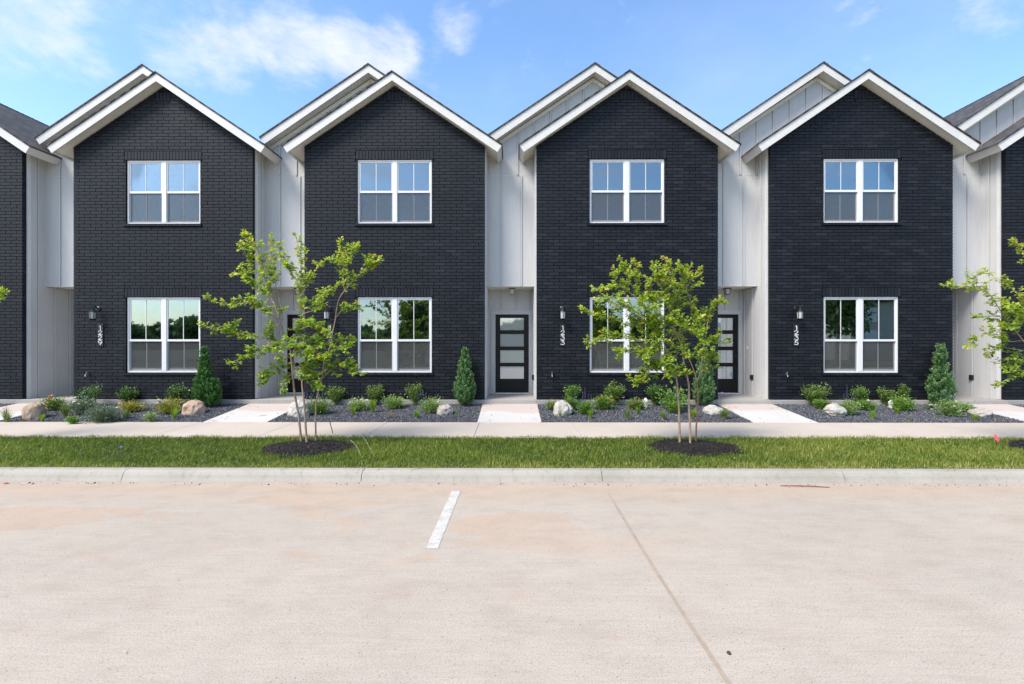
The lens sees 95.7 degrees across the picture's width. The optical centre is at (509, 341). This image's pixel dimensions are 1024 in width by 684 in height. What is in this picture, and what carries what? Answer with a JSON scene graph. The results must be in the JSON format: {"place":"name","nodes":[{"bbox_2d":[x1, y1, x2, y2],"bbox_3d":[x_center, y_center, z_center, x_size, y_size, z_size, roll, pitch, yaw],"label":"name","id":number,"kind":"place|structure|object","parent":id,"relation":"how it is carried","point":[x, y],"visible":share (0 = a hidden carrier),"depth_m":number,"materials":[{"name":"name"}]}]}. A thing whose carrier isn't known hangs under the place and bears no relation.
{"place":"outdoors","nodes":[
{"label":"outdoors","id":0,"kind":"place"},
{"bbox_2d":[0,433,1023,468],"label":"verge ground","id":1,"kind":"structure","parent":0,"point":[464,464],"depth_m":6.58,"materials":[{"name":"green plant"}]},
{"bbox_2d":[258,439,362,457],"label":"mulch","id":2,"kind":"object","parent":1,"relation":"on","point":[302,448],"visible":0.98,"depth_m":7.00,"materials":[{"name":"black wood"}]},
{"bbox_2d":[196,228,383,442],"bbox_3d":[-3.391,-0.112,7.337,2.849,3.469,1.084,0,0,0],"label":"crape myrtle tree","id":3,"kind":"object","parent":2,"relation":"on","point":[318,358],"visible":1,"depth_m":7.30,"materials":[{"name":"green plant"}]},
{"bbox_2d":[648,438,744,456],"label":"mulch","id":4,"kind":"object","parent":1,"relation":"on","point":[698,447],"visible":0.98,"depth_m":7.01,"materials":[{"name":"black wood"}]},
{"bbox_2d":[578,255,732,442],"bbox_3d":[2.294,0.105,7.229,2.419,3.033,0.965,0,0,0],"label":"crape myrtle tree","id":5,"kind":"object","parent":4,"relation":"on","point":[656,327],"visible":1,"depth_m":7.21,"materials":[{"name":"green plant"}]},
{"bbox_2d":[1002,439,1023,450],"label":"mulch","id":6,"kind":"object","parent":1,"relation":"on","point":[1018,444],"visible":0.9,"depth_m":7.29,"materials":[{"name":"black wood"}]},
{"bbox_2d":[939,237,1023,388],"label":"crape myrtle tree","id":7,"kind":"object","parent":6,"relation":"on","point":[1018,313],"visible":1,"depth_m":7.18,"materials":[{"name":"green plant"}]},
{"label":"mulch","id":8,"kind":"object","parent":1,"relation":"on","visible":0},
{"bbox_2d":[0,286,9,299],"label":"crape myrtle tree","id":9,"kind":"object","parent":8,"relation":"on","point":[3,292],"visible":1,"depth_m":7.22,"materials":[{"name":"green plant"}]},
{"bbox_2d":[0,481,1023,683],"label":"road","id":10,"kind":"structure","parent":0,"point":[361,583],"depth_m":3.38,"materials":[{"name":"concrete"}]},
{"bbox_2d":[426,491,459,548],"bbox_3d":[-0.643,1.756,4.702,0.110,0.001,1.522,0,0,1],"label":"road marking","id":11,"kind":"object","parent":10,"relation":"on","point":[440,528],"visible":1,"depth_m":4.54,"materials":[{"name":"paint"}]},
{"bbox_2d":[28,482,1006,486],"bbox_3d":[0.037,1.754,5.693,12.994,0.032,0.146,0,0,0],"label":"gutter grit","id":12,"kind":"object","parent":10,"relation":"on","point":[503,483],"visible":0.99,"depth_m":5.72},
{"bbox_2d":[608,493,731,683],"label":"road joint","id":13,"kind":"object","parent":10,"relation":"on","point":[710,655],"visible":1,"depth_m":3.08,"materials":[{"name":"beige concrete"}]},
{"bbox_2d":[780,485,828,487],"bbox_3d":[3.589,1.750,5.633,0.554,0.018,0.024,0,0,6],"label":"gutter stick","id":14,"kind":"object","parent":10,"relation":"on","point":[804,485],"visible":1,"depth_m":5.63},
{"bbox_2d":[0,422,1023,438],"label":"sidewalk","id":15,"kind":"structure","parent":0,"point":[531,429],"depth_m":8.53,"materials":[{"name":"concrete"}]},
{"bbox_2d":[0,403,1023,422],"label":"path","id":16,"kind":"structure","parent":0,"point":[759,413],"depth_m":10.09,"materials":[{"name":"concrete"}]},
{"bbox_2d":[0,0,1023,142],"label":"sky","id":17,"kind":"structure","parent":0,"point":[254,63],"materials":[{"name":"blue"}]},
{"bbox_2d":[0,403,1023,422],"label":"planting bed ground","id":18,"kind":"structure","parent":0,"point":[539,411],"depth_m":9.83,"materials":[{"name":"grey gravel"}]},
{"bbox_2d":[0,406,13,421],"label":"grass tuft","id":19,"kind":"object","parent":18,"relation":"on","point":[7,416],"visible":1,"depth_m":9.32,"materials":[{"name":"green plant"}]},
{"bbox_2d":[21,402,46,419],"bbox_3d":[-9.908,1.436,9.679,0.378,0.371,0.326,0,0,0],"label":"boulder","id":20,"kind":"object","parent":18,"relation":"on","point":[32,410],"visible":0.79,"depth_m":9.57,"materials":[{"name":"beige stone"}]},
{"bbox_2d":[37,394,73,410],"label":"flowering plant","id":21,"kind":"object","parent":18,"relation":"on","point":[55,403],"visible":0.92,"depth_m":10.33,"materials":[{"name":"green plant"}]},
{"bbox_2d":[59,401,73,416],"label":"spiky plant","id":22,"kind":"object","parent":18,"relation":"on","point":[64,410],"visible":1,"depth_m":9.79,"materials":[{"name":"green plant"}]},
{"bbox_2d":[61,414,80,423],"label":"flowering plant","id":23,"kind":"object","parent":18,"relation":"on","point":[71,419],"visible":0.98,"depth_m":9.11,"materials":[{"name":"green plant"}]},
{"bbox_2d":[63,391,102,414],"bbox_3d":[-9.166,1.315,10.032,0.680,0.497,0.647,0,0,0],"label":"flowering plant","id":24,"kind":"object","parent":18,"relation":"on","point":[84,403],"visible":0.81,"depth_m":9.97,"materials":[{"name":"green plant"}]},
{"bbox_2d":[72,383,106,401],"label":"evergreen shrub","id":25,"kind":"object","parent":18,"relation":"on","point":[86,392],"visible":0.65,"depth_m":10.67,"materials":[{"name":"green plant"}]},
{"bbox_2d":[75,400,133,423],"bbox_3d":[-8.151,1.388,9.375,0.861,0.475,0.875,0,0,0],"label":"flowering plant","id":26,"kind":"object","parent":18,"relation":"on","point":[101,415],"visible":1,"depth_m":9.27,"materials":[{"name":"green plant"}]},
{"bbox_2d":[114,385,141,402],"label":"evergreen shrub","id":27,"kind":"object","parent":18,"relation":"on","point":[130,394],"visible":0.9,"depth_m":10.87,"materials":[{"name":"green plant"}]},
{"bbox_2d":[116,398,147,411],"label":"flowering plant","id":28,"kind":"object","parent":18,"relation":"on","point":[129,406],"visible":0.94,"depth_m":10.18,"materials":[{"name":"green plant"}]},
{"bbox_2d":[142,411,158,421],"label":"flowering plant","id":29,"kind":"object","parent":18,"relation":"on","point":[149,416],"visible":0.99,"depth_m":9.36,"materials":[{"name":"green plant"}]},
{"bbox_2d":[150,396,185,413],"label":"flowering plant","id":30,"kind":"object","parent":18,"relation":"on","point":[166,406],"visible":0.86,"depth_m":10.01,"materials":[{"name":"green plant"}]},
{"bbox_2d":[168,407,180,417],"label":"grass tuft","id":31,"kind":"object","parent":18,"relation":"on","point":[174,412],"visible":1,"depth_m":9.59,"materials":[{"name":"green plant"}]},
{"bbox_2d":[163,382,190,403],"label":"evergreen shrub","id":32,"kind":"object","parent":18,"relation":"on","point":[176,392],"visible":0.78,"depth_m":10.76,"materials":[{"name":"green plant"}]},
{"bbox_2d":[181,400,206,415],"bbox_3d":[-6.841,1.420,10.076,0.487,0.325,0.390,0,0,0],"label":"boulder","id":33,"kind":"object","parent":18,"relation":"on","point":[192,407],"visible":0.85,"depth_m":9.93,"materials":[{"name":"beige stone"}]},
{"bbox_2d":[191,346,222,405],"bbox_3d":[-6.930,0.784,10.684,0.709,1.448,0.535,0,0,0],"label":"juniper shrub","id":34,"kind":"object","parent":18,"relation":"on","point":[204,391],"visible":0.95,"depth_m":10.59,"materials":[{"name":"green plant"}]},
{"bbox_2d":[287,399,310,418],"bbox_3d":[-4.460,1.411,9.847,0.457,0.383,0.388,0,0,0],"label":"boulder","id":35,"kind":"object","parent":18,"relation":"on","point":[291,411],"visible":0.7,"depth_m":9.72,"materials":[{"name":"white stone"}]},
{"bbox_2d":[306,391,333,414],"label":"salvia plant","id":36,"kind":"object","parent":18,"relation":"on","point":[321,406],"visible":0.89,"depth_m":9.95,"materials":[{"name":"green plant"}]},
{"bbox_2d":[323,386,348,404],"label":"evergreen shrub","id":37,"kind":"object","parent":18,"relation":"on","point":[334,395],"visible":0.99,"depth_m":10.86,"materials":[{"name":"green plant"}]},
{"bbox_2d":[344,396,369,410],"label":"flowering plant","id":38,"kind":"object","parent":18,"relation":"on","point":[359,404],"visible":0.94,"depth_m":10.25,"materials":[{"name":"green plant"}]},
{"bbox_2d":[369,399,376,412],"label":"upright lime plant","id":39,"kind":"object","parent":18,"relation":"on","point":[372,404],"visible":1,"depth_m":10.09,"materials":[{"name":"green plant"}]},
{"bbox_2d":[365,383,385,403],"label":"evergreen shrub","id":40,"kind":"object","parent":18,"relation":"on","point":[375,395],"visible":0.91,"depth_m":10.84,"materials":[{"name":"green plant"}]},
{"bbox_2d":[381,393,407,408],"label":"round bush","id":41,"kind":"object","parent":18,"relation":"on","point":[391,402],"visible":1,"depth_m":10.49,"materials":[{"name":"green plant"}]},
{"bbox_2d":[405,382,425,404],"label":"evergreen shrub","id":42,"kind":"object","parent":18,"relation":"on","point":[413,394],"visible":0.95,"depth_m":10.85,"materials":[{"name":"green plant"}]},
{"bbox_2d":[413,411,419,417],"bbox_3d":[-1.931,1.486,9.660,0.229,0.185,0.210,0,0,0],"label":"sprout","id":43,"kind":"object","parent":18,"relation":"on","point":[416,414],"visible":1,"depth_m":9.64,"materials":[{"name":"green plant"}]},
{"bbox_2d":[417,387,447,412],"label":"salvia plant","id":44,"kind":"object","parent":18,"relation":"on","point":[429,406],"visible":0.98,"depth_m":10.08,"materials":[{"name":"green plant"}]},
{"bbox_2d":[437,404,453,414],"bbox_3d":[-1.386,1.467,10.020,0.377,0.237,0.316,0,0,0],"label":"boulder","id":45,"kind":"object","parent":18,"relation":"on","point":[446,409],"visible":0.8,"depth_m":9.90,"materials":[{"name":"white stone"}]},
{"bbox_2d":[452,347,476,405],"bbox_3d":[-1.043,0.798,10.780,0.597,1.397,0.588,0,0,0],"label":"juniper shrub","id":46,"kind":"object","parent":18,"relation":"on","point":[464,386],"visible":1,"depth_m":10.70,"materials":[{"name":"green plant"}]},
{"bbox_2d":[543,398,555,409],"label":"flowering plant","id":47,"kind":"object","parent":18,"relation":"on","point":[551,404],"visible":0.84,"depth_m":10.33,"materials":[{"name":"green plant"}]},
{"bbox_2d":[553,400,573,415],"bbox_3d":[1.168,1.421,9.985,0.434,0.334,0.390,0,0,0],"label":"boulder","id":48,"kind":"object","parent":18,"relation":"on","point":[567,408],"visible":0.88,"depth_m":9.84,"materials":[{"name":"white stone"}]},
{"bbox_2d":[562,395,579,408],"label":"flowering plant","id":49,"kind":"object","parent":18,"relation":"on","point":[573,403],"visible":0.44,"depth_m":10.31,"materials":[{"name":"green plant"}]},
{"bbox_2d":[564,384,582,399],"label":"evergreen shrub","id":50,"kind":"object","parent":18,"relation":"on","point":[573,389],"visible":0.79,"depth_m":10.79,"materials":[{"name":"green plant"}]},
{"bbox_2d":[574,391,595,413],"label":"salvia plant","id":51,"kind":"object","parent":18,"relation":"on","point":[584,407],"visible":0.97,"depth_m":9.93,"materials":[{"name":"green plant"}]},
{"bbox_2d":[587,409,593,417],"bbox_3d":[1.685,1.478,9.618,0.195,0.205,0.225,0,0,0],"label":"sprout","id":52,"kind":"object","parent":18,"relation":"on","point":[590,412],"visible":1,"depth_m":9.58,"materials":[{"name":"green plant"}]},
{"bbox_2d":[589,394,615,409],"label":"flowering plant","id":53,"kind":"object","parent":18,"relation":"on","point":[603,401],"visible":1,"depth_m":10.35,"materials":[{"name":"green plant"}]},
{"bbox_2d":[602,379,626,404],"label":"evergreen shrub","id":54,"kind":"object","parent":18,"relation":"on","point":[616,392],"visible":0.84,"depth_m":10.79,"materials":[{"name":"green plant"}]},
{"bbox_2d":[624,407,631,419],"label":"grass tuft","id":55,"kind":"object","parent":18,"relation":"on","point":[627,413],"visible":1,"depth_m":9.50,"materials":[{"name":"green plant"}]},
{"bbox_2d":[624,396,651,408],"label":"flowering plant","id":56,"kind":"object","parent":18,"relation":"on","point":[639,403],"visible":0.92,"depth_m":10.39,"materials":[{"name":"green plant"}]},
{"bbox_2d":[644,381,663,405],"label":"evergreen shrub","id":57,"kind":"object","parent":18,"relation":"on","point":[653,394],"visible":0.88,"depth_m":10.73,"materials":[{"name":"green plant"}]},
{"bbox_2d":[656,409,668,419],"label":"grass tuft","id":58,"kind":"object","parent":18,"relation":"on","point":[663,414],"visible":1,"depth_m":9.46,"materials":[{"name":"green plant"}]},
{"bbox_2d":[655,384,691,410],"bbox_3d":[3.665,1.246,10.336,0.816,0.605,0.804,0,0,0],"label":"flowering plant","id":59,"kind":"object","parent":18,"relation":"on","point":[668,397],"visible":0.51,"depth_m":10.32,"materials":[{"name":"green plant"}]},
{"bbox_2d":[663,397,684,412],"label":"salvia plant","id":60,"kind":"object","parent":18,"relation":"on","point":[673,406],"visible":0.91,"depth_m":10.01,"materials":[{"name":"green plant"}]},
{"bbox_2d":[690,409,695,416],"bbox_3d":[3.838,1.482,9.691,0.238,0.181,0.228,0,0,0],"label":"sprout","id":61,"kind":"object","parent":18,"relation":"on","point":[693,413],"visible":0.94,"depth_m":9.67,"materials":[{"name":"green plant"}]},
{"bbox_2d":[691,347,716,405],"bbox_3d":[4.522,0.799,10.770,0.542,1.392,0.550,0,0,0],"label":"juniper shrub","id":62,"kind":"object","parent":18,"relation":"on","point":[706,390],"visible":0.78,"depth_m":10.66,"materials":[{"name":"green plant"}]},
{"bbox_2d":[703,405,722,414],"bbox_3d":[4.444,1.472,10.101,0.431,0.206,0.387,0,0,24],"label":"boulder","id":63,"kind":"object","parent":18,"relation":"on","point":[710,409],"visible":0.73,"depth_m":9.99,"materials":[{"name":"white stone"}]},
{"bbox_2d":[716,407,734,418],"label":"grass tuft","id":64,"kind":"object","parent":18,"relation":"on","point":[724,413],"visible":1,"depth_m":9.54,"materials":[{"name":"green plant"}]},
{"bbox_2d":[800,382,832,404],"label":"evergreen shrub","id":65,"kind":"object","parent":18,"relation":"on","point":[816,394],"visible":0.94,"depth_m":10.78,"materials":[{"name":"green plant"}]},
{"bbox_2d":[812,398,832,408],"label":"flowering plant","id":66,"kind":"object","parent":18,"relation":"on","point":[821,403],"visible":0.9,"depth_m":10.40,"materials":[{"name":"green plant"}]},
{"bbox_2d":[823,403,846,416],"bbox_3d":[6.933,1.445,9.867,0.451,0.300,0.390,0,0,0],"label":"boulder","id":67,"kind":"object","parent":18,"relation":"on","point":[834,409],"visible":0.96,"depth_m":9.74,"materials":[{"name":"white stone"}]},
{"bbox_2d":[835,390,863,414],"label":"salvia plant","id":68,"kind":"object","parent":18,"relation":"on","point":[849,405],"visible":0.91,"depth_m":9.86,"materials":[{"name":"green plant"}]},
{"bbox_2d":[849,385,869,403],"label":"evergreen shrub","id":69,"kind":"object","parent":18,"relation":"on","point":[859,394],"visible":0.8,"depth_m":10.78,"materials":[{"name":"green plant"}]},
{"bbox_2d":[855,396,878,409],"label":"flowering plant","id":70,"kind":"object","parent":18,"relation":"on","point":[866,404],"visible":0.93,"depth_m":10.28,"materials":[{"name":"green plant"}]},
{"bbox_2d":[869,409,876,418],"bbox_3d":[7.479,1.482,9.545,0.197,0.203,0.161,0,0,0],"label":"sprout","id":71,"kind":"object","parent":18,"relation":"on","point":[873,413],"visible":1,"depth_m":9.54,"materials":[{"name":"green plant"}]},
{"bbox_2d":[876,385,897,404],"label":"evergreen shrub","id":72,"kind":"object","parent":18,"relation":"on","point":[885,396],"visible":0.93,"depth_m":10.78,"materials":[{"name":"green plant"}]},
{"bbox_2d":[887,394,917,411],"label":"flowering plant","id":73,"kind":"object","parent":18,"relation":"on","point":[902,404],"visible":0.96,"depth_m":10.23,"materials":[{"name":"green plant"}]},
{"bbox_2d":[897,383,910,400],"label":"evergreen shrub","id":74,"kind":"object","parent":18,"relation":"on","point":[902,392],"visible":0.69,"depth_m":10.78,"materials":[{"name":"green plant"}]},
{"bbox_2d":[924,402,936,409],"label":"flowering plant","id":75,"kind":"object","parent":18,"relation":"on","point":[927,406],"visible":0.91,"depth_m":10.32,"materials":[{"name":"green plant"}]},
{"bbox_2d":[924,342,957,404],"bbox_3d":[10.007,0.750,10.763,0.605,1.485,0.572,0,0,0],"label":"juniper shrub","id":76,"kind":"object","parent":18,"relation":"on","point":[945,380],"visible":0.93,"depth_m":10.70,"materials":[{"name":"green plant"}]},
{"bbox_2d":[929,391,972,416],"bbox_3d":[9.309,1.298,9.784,0.749,0.550,0.712,0,0,-43],"label":"salvia plant","id":77,"kind":"object","parent":18,"relation":"on","point":[948,409],"visible":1,"depth_m":9.77,"materials":[{"name":"green plant"}]},
{"bbox_2d":[960,401,975,411],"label":"flowering plant","id":78,"kind":"object","parent":18,"relation":"on","point":[966,406],"visible":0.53,"depth_m":10.10,"materials":[{"name":"green plant"}]},
{"bbox_2d":[972,413,980,419],"bbox_3d":[9.520,1.514,9.452,0.218,0.152,0.230,0,0,18],"label":"sprout","id":79,"kind":"object","parent":18,"relation":"on","point":[975,417],"visible":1,"depth_m":9.45,"materials":[{"name":"green plant"}]},
{"bbox_2d":[967,408,992,416],"bbox_3d":[10.055,1.494,9.901,0.414,0.192,0.399,0,0,32],"label":"boulder","id":80,"kind":"object","parent":18,"relation":"on","point":[982,412],"visible":0.76,"depth_m":9.78,"materials":[{"name":"beige stone"}]},
{"label":"ground","id":81,"kind":"structure","parent":0,"visible":0},
{"bbox_2d":[0,103,72,403],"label":"townhouse","id":82,"kind":"structure","parent":81,"relation":"on","point":[36,337],"depth_m":11.21,"materials":[{"name":"paint"}]},
{"bbox_2d":[19,64,281,403],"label":"townhouse","id":83,"kind":"structure","parent":81,"relation":"on","point":[155,192],"depth_m":11.06,"materials":[{"name":"brick"}]},
{"bbox_2d":[127,297,199,372],"bbox_3d":[-8.250,-0.170,11.124,1.770,1.800,0.083,0,0,0],"label":"window","id":84,"kind":"structure","parent":83,"relation":"in","point":[163,355],"depth_m":11.12,"materials":[{"name":"white plastic"}]},
{"bbox_2d":[127,160,199,223],"bbox_3d":[-8.250,-3.578,11.124,1.770,1.525,0.083,0,0,0],"label":"window","id":85,"kind":"structure","parent":83,"relation":"in","point":[146,204],"depth_m":11.12,"materials":[{"name":"grey glass"}]},
{"bbox_2d":[250,63,502,404],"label":"townhouse","id":86,"kind":"structure","parent":81,"relation":"on","point":[391,166],"depth_m":11.03,"materials":[{"name":"brick"}]},
{"bbox_2d":[288,315,304,391],"bbox_3d":[-5.446,0.310,12.333,0.875,2.050,0.045,0,0,0],"label":"door","id":87,"kind":"structure","parent":86,"relation":"in","point":[297,382],"depth_m":12.31,"materials":[{"name":"black paint"}]},
{"bbox_2d":[358,297,431,372],"bbox_3d":[-2.726,-0.170,11.090,1.770,1.800,0.083,0,0,0],"label":"window","id":88,"kind":"structure","parent":86,"relation":"in","point":[393,355],"depth_m":11.08,"materials":[{"name":"white plastic"}]},
{"bbox_2d":[358,160,431,222],"bbox_3d":[-2.726,-3.578,11.090,1.770,1.525,0.083,0,0,0],"label":"window","id":89,"kind":"structure","parent":86,"relation":"in","point":[393,206],"depth_m":11.08,"materials":[{"name":"grey glass"}]},
{"bbox_2d":[0,467,1023,483],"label":"kerb","id":90,"kind":"structure","parent":81,"relation":"on","point":[514,475],"depth_m":5.88,"materials":[{"name":"concrete"}]},
{"bbox_2d":[483,62,740,404],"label":"townhouse","id":91,"kind":"structure","parent":81,"relation":"on","point":[595,172],"depth_m":10.99,"materials":[{"name":"brick"}]},
{"bbox_2d":[496,315,528,391],"bbox_3d":[0.077,0.310,12.259,0.875,2.050,0.125,0,0,0],"label":"door","id":92,"kind":"structure","parent":91,"relation":"in","point":[512,331],"depth_m":12.28,"materials":[{"name":"black paint"}]},
{"bbox_2d":[590,297,663,372],"bbox_3d":[2.797,-0.170,11.057,1.770,1.800,0.083,0,0,0],"label":"window","id":93,"kind":"structure","parent":91,"relation":"in","point":[602,357],"depth_m":11.05,"materials":[{"name":"white plastic"}]},
{"bbox_2d":[590,159,663,222],"bbox_3d":[2.797,-3.578,11.057,1.770,1.525,0.083,0,0,0],"label":"window","id":94,"kind":"structure","parent":91,"relation":"in","point":[626,205],"depth_m":11.05,"materials":[{"name":"grey glass"}]},
{"bbox_2d":[716,61,981,404],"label":"townhouse","id":95,"kind":"structure","parent":81,"relation":"on","point":[835,227],"depth_m":10.96,"materials":[{"name":"brick"}]},
{"bbox_2d":[718,315,737,392],"bbox_3d":[5.600,0.310,12.226,0.875,2.050,0.125,0,0,0],"label":"door","id":96,"kind":"structure","parent":95,"relation":"in","point":[728,376],"depth_m":12.24,"materials":[{"name":"black paint"}]},
{"bbox_2d":[823,297,897,372],"bbox_3d":[8.321,-0.170,11.023,1.770,1.800,0.083,0,0,0],"label":"window","id":97,"kind":"structure","parent":95,"relation":"in","point":[858,355],"depth_m":11.02,"materials":[{"name":"white plastic"}]},
{"bbox_2d":[823,159,897,222],"bbox_3d":[8.321,-3.578,11.023,1.770,1.525,0.083,0,0,0],"label":"window","id":98,"kind":"structure","parent":95,"relation":"in","point":[879,203],"depth_m":11.01,"materials":[{"name":"grey glass"}]},
{"bbox_2d":[944,76,1023,404],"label":"townhouse","id":99,"kind":"structure","parent":81,"relation":"on","point":[988,198],"depth_m":11.37,"materials":[{"name":"paint"}]}
]}

